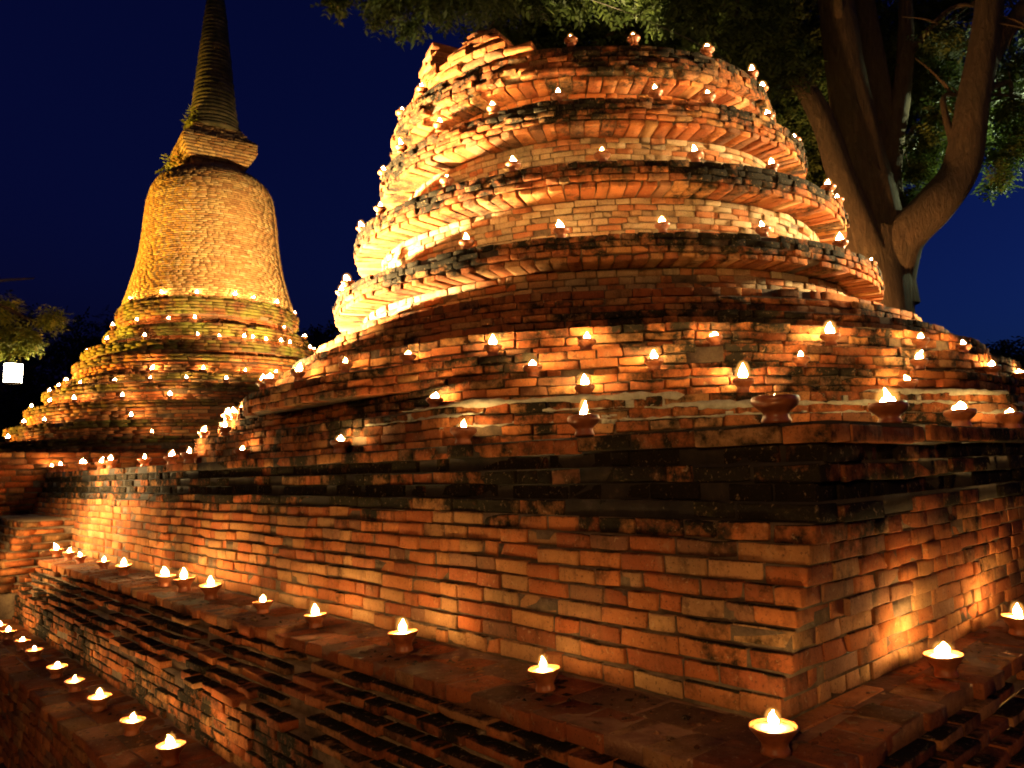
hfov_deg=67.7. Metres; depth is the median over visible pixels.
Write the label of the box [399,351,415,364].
oil lamp
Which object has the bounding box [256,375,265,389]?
oil lamp
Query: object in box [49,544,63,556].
oil lamp
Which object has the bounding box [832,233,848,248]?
oil lamp
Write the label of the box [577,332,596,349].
oil lamp
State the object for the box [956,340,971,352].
oil lamp
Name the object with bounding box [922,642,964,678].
oil lamp
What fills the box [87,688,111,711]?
oil lamp
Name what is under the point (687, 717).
debris
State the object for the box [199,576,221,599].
oil lamp
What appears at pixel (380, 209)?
oil lamp
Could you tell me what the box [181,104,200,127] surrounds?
leafy sprout
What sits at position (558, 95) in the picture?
oil lamp
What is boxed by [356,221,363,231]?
oil lamp
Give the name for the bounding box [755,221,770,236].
oil lamp
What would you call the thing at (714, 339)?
oil lamp
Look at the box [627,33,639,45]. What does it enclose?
oil lamp
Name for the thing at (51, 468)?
oil lamp
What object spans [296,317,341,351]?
dark tree
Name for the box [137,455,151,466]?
oil lamp
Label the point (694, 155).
oil lamp
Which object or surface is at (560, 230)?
oil lamp
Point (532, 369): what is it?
oil lamp
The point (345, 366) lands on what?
oil lamp
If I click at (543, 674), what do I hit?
oil lamp
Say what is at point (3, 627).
oil lamp
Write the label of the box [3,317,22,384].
paper lantern
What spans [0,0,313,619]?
bell stupa
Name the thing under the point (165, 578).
oil lamp
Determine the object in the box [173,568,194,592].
oil lamp
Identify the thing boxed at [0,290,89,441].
dark tree
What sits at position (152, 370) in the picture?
oil lamp
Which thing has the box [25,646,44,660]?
oil lamp
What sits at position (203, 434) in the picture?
oil lamp
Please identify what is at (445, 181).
oil lamp
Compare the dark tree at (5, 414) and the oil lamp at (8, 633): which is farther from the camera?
the dark tree at (5, 414)
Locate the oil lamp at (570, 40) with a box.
[564,34,577,46]
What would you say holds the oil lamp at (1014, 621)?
on the ruined stupa at (678, 532)
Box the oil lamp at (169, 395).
[166,392,172,398]
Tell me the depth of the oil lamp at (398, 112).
6.12 m
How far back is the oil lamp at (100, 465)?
6.82 m
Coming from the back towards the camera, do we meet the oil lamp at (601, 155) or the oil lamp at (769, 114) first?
the oil lamp at (769, 114)
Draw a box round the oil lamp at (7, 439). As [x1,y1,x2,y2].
[4,435,11,441]
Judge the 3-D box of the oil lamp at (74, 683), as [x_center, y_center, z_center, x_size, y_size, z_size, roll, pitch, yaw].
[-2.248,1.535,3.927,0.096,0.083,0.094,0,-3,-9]
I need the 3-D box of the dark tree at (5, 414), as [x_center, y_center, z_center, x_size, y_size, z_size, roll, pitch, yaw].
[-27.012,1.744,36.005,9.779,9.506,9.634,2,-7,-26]
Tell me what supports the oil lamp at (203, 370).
on the bell stupa at (209, 233)
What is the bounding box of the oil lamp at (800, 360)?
[792,351,809,367]
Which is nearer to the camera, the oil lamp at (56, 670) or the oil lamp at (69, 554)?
the oil lamp at (56, 670)
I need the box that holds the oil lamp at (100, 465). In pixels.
[94,457,105,469]
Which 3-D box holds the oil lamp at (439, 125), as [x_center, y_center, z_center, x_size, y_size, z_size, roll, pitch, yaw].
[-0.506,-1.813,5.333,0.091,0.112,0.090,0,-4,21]
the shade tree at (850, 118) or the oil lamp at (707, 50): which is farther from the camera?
the shade tree at (850, 118)
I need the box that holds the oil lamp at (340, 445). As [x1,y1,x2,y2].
[330,436,350,452]
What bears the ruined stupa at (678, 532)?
on the ground
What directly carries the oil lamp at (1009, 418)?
on the ruined stupa at (678, 532)
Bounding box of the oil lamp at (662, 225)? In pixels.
[654,217,669,232]
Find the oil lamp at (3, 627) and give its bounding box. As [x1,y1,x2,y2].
[0,621,7,630]
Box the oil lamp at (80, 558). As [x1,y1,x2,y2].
[73,552,87,563]
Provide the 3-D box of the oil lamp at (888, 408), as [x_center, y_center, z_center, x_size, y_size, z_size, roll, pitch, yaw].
[1.136,0.063,2.308,0.112,0.119,0.114,2,-11,-16]
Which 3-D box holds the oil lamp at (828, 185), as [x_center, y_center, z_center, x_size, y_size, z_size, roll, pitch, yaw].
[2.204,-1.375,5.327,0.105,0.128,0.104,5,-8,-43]
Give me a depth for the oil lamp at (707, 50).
5.31 m
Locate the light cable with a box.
[592,0,815,87]
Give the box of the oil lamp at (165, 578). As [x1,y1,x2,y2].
[155,567,175,586]
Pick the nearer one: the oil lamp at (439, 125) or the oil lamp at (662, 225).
the oil lamp at (662, 225)
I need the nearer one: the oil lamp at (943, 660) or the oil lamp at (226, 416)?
the oil lamp at (943, 660)
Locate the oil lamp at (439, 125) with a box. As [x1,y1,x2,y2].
[433,118,445,132]
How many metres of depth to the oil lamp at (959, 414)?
2.69 m
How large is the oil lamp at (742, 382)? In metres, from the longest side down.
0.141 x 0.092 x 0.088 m
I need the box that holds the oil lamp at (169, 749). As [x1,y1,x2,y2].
[155,735,186,766]
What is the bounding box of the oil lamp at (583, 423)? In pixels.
[567,400,599,436]
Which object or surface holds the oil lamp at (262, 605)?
on the ruined stupa at (678, 532)
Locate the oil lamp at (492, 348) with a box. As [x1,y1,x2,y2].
[483,335,501,355]
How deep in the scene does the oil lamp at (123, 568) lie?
4.82 m
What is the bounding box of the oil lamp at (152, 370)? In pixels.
[149,365,154,372]
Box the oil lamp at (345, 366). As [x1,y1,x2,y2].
[338,358,352,372]
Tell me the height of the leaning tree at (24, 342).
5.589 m
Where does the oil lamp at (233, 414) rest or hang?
on the ruined stupa at (678, 532)
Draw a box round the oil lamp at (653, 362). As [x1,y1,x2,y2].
[644,350,663,371]
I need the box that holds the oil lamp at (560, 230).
[553,220,568,237]
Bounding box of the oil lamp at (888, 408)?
[868,388,908,423]
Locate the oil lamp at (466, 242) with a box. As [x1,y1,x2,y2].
[459,233,473,248]
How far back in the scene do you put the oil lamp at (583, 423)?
2.54 m
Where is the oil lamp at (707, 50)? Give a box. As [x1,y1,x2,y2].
[700,44,714,57]
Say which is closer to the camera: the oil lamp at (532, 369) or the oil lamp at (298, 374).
the oil lamp at (532, 369)
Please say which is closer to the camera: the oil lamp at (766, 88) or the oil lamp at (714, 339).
the oil lamp at (714, 339)
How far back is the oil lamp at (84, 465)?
7.25 m
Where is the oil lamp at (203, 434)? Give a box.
[198,426,209,437]
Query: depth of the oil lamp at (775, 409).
2.02 m
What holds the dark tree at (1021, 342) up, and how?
on the ground
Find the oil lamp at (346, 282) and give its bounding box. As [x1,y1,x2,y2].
[341,275,354,288]
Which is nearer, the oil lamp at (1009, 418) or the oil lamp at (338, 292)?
the oil lamp at (1009, 418)
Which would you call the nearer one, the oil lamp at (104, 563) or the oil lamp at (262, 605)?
the oil lamp at (262, 605)
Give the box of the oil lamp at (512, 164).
[505,156,520,171]
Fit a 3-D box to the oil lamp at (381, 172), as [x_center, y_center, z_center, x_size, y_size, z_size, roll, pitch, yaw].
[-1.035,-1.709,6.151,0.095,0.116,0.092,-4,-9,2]
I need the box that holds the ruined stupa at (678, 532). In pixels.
[0,28,1023,767]
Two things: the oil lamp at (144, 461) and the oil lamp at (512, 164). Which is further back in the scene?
the oil lamp at (144, 461)
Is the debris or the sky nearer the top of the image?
the sky
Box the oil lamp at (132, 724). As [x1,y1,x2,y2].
[119,713,145,736]
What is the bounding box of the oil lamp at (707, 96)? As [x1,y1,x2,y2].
[700,90,715,102]
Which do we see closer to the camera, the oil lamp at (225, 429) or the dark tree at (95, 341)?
the oil lamp at (225, 429)
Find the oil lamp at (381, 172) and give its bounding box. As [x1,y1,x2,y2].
[377,166,385,179]
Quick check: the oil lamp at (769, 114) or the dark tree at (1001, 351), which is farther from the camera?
the dark tree at (1001, 351)
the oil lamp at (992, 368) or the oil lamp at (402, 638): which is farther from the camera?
the oil lamp at (992, 368)
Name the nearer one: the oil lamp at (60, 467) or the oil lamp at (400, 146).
the oil lamp at (400, 146)
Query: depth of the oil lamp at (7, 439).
13.57 m
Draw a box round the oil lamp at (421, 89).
[415,84,426,95]
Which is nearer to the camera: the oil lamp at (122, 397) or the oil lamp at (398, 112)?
the oil lamp at (398, 112)
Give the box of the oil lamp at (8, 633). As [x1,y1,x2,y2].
[0,626,16,639]
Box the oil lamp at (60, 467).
[54,462,66,471]
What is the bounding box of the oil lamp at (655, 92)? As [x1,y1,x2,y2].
[648,84,662,99]
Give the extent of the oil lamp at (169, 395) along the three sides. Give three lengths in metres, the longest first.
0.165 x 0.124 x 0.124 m
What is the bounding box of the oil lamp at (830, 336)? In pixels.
[820,322,840,345]
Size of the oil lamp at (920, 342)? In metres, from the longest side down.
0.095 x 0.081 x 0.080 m
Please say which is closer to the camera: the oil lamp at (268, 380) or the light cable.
the oil lamp at (268, 380)
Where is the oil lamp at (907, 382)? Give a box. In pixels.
[898,375,917,388]
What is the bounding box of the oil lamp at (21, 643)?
[13,638,30,650]
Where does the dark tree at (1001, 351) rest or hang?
on the ground
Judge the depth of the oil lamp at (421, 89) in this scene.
5.73 m
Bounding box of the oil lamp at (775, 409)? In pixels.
[751,394,800,423]
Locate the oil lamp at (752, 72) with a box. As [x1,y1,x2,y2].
[746,64,758,79]
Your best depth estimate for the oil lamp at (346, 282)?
5.50 m
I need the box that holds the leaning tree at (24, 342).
[0,278,73,362]
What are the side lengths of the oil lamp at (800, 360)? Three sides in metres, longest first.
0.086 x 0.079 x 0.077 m
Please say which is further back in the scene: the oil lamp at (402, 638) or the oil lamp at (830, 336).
the oil lamp at (830, 336)
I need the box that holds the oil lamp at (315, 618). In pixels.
[304,604,326,628]
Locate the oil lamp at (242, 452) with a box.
[234,446,250,459]
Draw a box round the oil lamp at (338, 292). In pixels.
[335,286,343,296]
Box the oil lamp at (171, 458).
[163,451,178,464]
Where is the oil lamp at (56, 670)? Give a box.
[46,662,67,678]
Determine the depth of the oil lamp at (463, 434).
3.02 m
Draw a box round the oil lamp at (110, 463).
[103,455,117,467]
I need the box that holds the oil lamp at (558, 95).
[551,88,564,102]
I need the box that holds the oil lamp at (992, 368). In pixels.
[982,361,1001,375]
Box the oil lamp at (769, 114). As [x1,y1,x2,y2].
[764,109,774,119]
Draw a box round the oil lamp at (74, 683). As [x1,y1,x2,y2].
[64,676,84,692]
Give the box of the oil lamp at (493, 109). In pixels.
[487,101,499,115]
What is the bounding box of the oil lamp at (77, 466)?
[75,459,82,470]
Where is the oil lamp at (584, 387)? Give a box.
[574,375,594,393]
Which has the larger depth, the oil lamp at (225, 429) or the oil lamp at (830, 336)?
the oil lamp at (225, 429)
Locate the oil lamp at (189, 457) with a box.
[181,448,197,462]
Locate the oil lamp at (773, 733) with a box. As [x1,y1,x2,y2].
[748,711,798,757]
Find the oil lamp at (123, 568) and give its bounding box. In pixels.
[115,558,131,575]
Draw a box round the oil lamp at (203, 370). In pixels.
[200,366,206,372]
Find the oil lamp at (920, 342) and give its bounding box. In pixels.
[912,333,929,348]
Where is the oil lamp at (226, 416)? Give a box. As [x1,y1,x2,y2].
[222,408,230,420]
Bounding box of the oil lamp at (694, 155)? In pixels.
[687,145,703,161]
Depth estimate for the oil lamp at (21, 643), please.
4.89 m
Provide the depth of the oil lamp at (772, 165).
4.85 m
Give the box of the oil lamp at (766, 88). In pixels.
[760,82,768,93]
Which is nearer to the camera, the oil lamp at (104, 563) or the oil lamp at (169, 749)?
the oil lamp at (169, 749)
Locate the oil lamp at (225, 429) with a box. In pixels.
[218,421,231,435]
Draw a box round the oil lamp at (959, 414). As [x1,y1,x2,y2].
[943,402,976,426]
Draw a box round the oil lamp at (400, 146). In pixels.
[394,139,407,153]
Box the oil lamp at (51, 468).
[46,464,55,472]
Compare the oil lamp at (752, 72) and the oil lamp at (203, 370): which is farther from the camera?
the oil lamp at (203, 370)
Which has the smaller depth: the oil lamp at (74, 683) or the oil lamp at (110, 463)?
the oil lamp at (74, 683)
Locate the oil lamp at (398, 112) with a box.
[395,108,403,119]
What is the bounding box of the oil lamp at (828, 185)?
[820,180,835,195]
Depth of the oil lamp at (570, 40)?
5.14 m
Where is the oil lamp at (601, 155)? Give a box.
[594,148,610,162]
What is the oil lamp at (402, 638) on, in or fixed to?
on the ruined stupa at (678, 532)
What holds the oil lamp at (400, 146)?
on the ruined stupa at (678, 532)
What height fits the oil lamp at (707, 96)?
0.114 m
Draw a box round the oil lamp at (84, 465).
[78,460,90,470]
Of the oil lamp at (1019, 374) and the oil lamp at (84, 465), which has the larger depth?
the oil lamp at (84, 465)
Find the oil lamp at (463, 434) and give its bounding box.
[450,420,476,444]
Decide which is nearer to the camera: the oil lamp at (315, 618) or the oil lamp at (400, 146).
the oil lamp at (315, 618)
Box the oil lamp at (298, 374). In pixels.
[290,363,305,380]
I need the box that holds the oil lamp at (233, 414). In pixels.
[228,408,237,419]
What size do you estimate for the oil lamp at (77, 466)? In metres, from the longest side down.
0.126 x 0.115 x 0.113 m
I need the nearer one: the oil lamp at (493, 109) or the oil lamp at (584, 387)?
the oil lamp at (584, 387)
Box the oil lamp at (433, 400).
[426,393,442,406]
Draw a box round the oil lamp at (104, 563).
[96,557,110,569]
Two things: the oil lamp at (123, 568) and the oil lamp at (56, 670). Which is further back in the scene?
the oil lamp at (123, 568)
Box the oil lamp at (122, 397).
[118,393,125,400]
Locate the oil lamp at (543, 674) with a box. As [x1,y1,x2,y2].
[527,656,559,692]
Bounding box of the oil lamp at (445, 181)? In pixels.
[439,175,453,187]
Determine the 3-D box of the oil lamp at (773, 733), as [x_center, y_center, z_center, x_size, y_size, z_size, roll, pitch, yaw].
[0.541,0.715,1.580,0.100,0.093,0.103,-4,-7,6]
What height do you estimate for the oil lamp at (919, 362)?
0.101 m
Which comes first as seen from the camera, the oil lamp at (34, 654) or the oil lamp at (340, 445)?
the oil lamp at (340, 445)
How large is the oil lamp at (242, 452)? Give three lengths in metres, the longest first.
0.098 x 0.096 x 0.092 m
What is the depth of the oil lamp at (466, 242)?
4.60 m
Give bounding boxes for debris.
[0,558,1023,766]
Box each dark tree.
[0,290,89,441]
[0,305,116,419]
[0,355,45,441]
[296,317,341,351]
[985,336,1023,371]
[990,337,1023,359]
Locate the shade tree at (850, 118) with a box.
[310,0,1023,313]
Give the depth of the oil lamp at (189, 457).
5.23 m
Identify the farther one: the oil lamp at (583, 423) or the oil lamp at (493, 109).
the oil lamp at (493, 109)
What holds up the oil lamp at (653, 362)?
on the ruined stupa at (678, 532)
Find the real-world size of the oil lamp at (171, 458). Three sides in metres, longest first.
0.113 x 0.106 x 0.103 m
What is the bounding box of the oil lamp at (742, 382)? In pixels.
[732,363,753,392]
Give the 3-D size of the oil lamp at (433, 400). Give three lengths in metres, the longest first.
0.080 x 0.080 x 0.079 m
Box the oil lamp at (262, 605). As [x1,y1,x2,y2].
[252,595,273,613]
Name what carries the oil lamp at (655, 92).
on the ruined stupa at (678, 532)
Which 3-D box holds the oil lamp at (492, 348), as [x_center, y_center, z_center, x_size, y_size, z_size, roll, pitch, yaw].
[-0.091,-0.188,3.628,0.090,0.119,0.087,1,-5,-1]
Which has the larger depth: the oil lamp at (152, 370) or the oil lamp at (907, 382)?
the oil lamp at (152, 370)
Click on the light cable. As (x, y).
(673, 32)
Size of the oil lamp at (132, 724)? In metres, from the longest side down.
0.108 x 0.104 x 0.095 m
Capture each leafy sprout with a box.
[155,153,178,174]
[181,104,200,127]
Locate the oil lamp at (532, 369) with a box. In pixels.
[523,360,542,377]
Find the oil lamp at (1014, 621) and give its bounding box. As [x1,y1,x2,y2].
[1000,604,1023,636]
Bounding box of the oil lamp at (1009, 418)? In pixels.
[995,408,1023,428]
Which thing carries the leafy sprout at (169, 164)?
on the bell stupa at (209, 233)
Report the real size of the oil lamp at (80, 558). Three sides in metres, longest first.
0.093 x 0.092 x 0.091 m
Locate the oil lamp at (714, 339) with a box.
[705,332,722,346]
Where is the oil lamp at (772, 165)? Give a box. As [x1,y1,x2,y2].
[765,158,778,171]
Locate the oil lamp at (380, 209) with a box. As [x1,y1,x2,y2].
[373,202,386,214]
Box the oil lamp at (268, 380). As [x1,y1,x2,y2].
[261,374,276,388]
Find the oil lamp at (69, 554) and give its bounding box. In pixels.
[62,548,75,560]
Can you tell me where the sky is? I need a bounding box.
[0,0,1023,412]
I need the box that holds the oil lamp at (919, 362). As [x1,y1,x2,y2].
[910,351,927,369]
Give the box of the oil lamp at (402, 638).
[387,619,417,653]
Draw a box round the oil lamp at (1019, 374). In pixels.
[1011,369,1023,378]

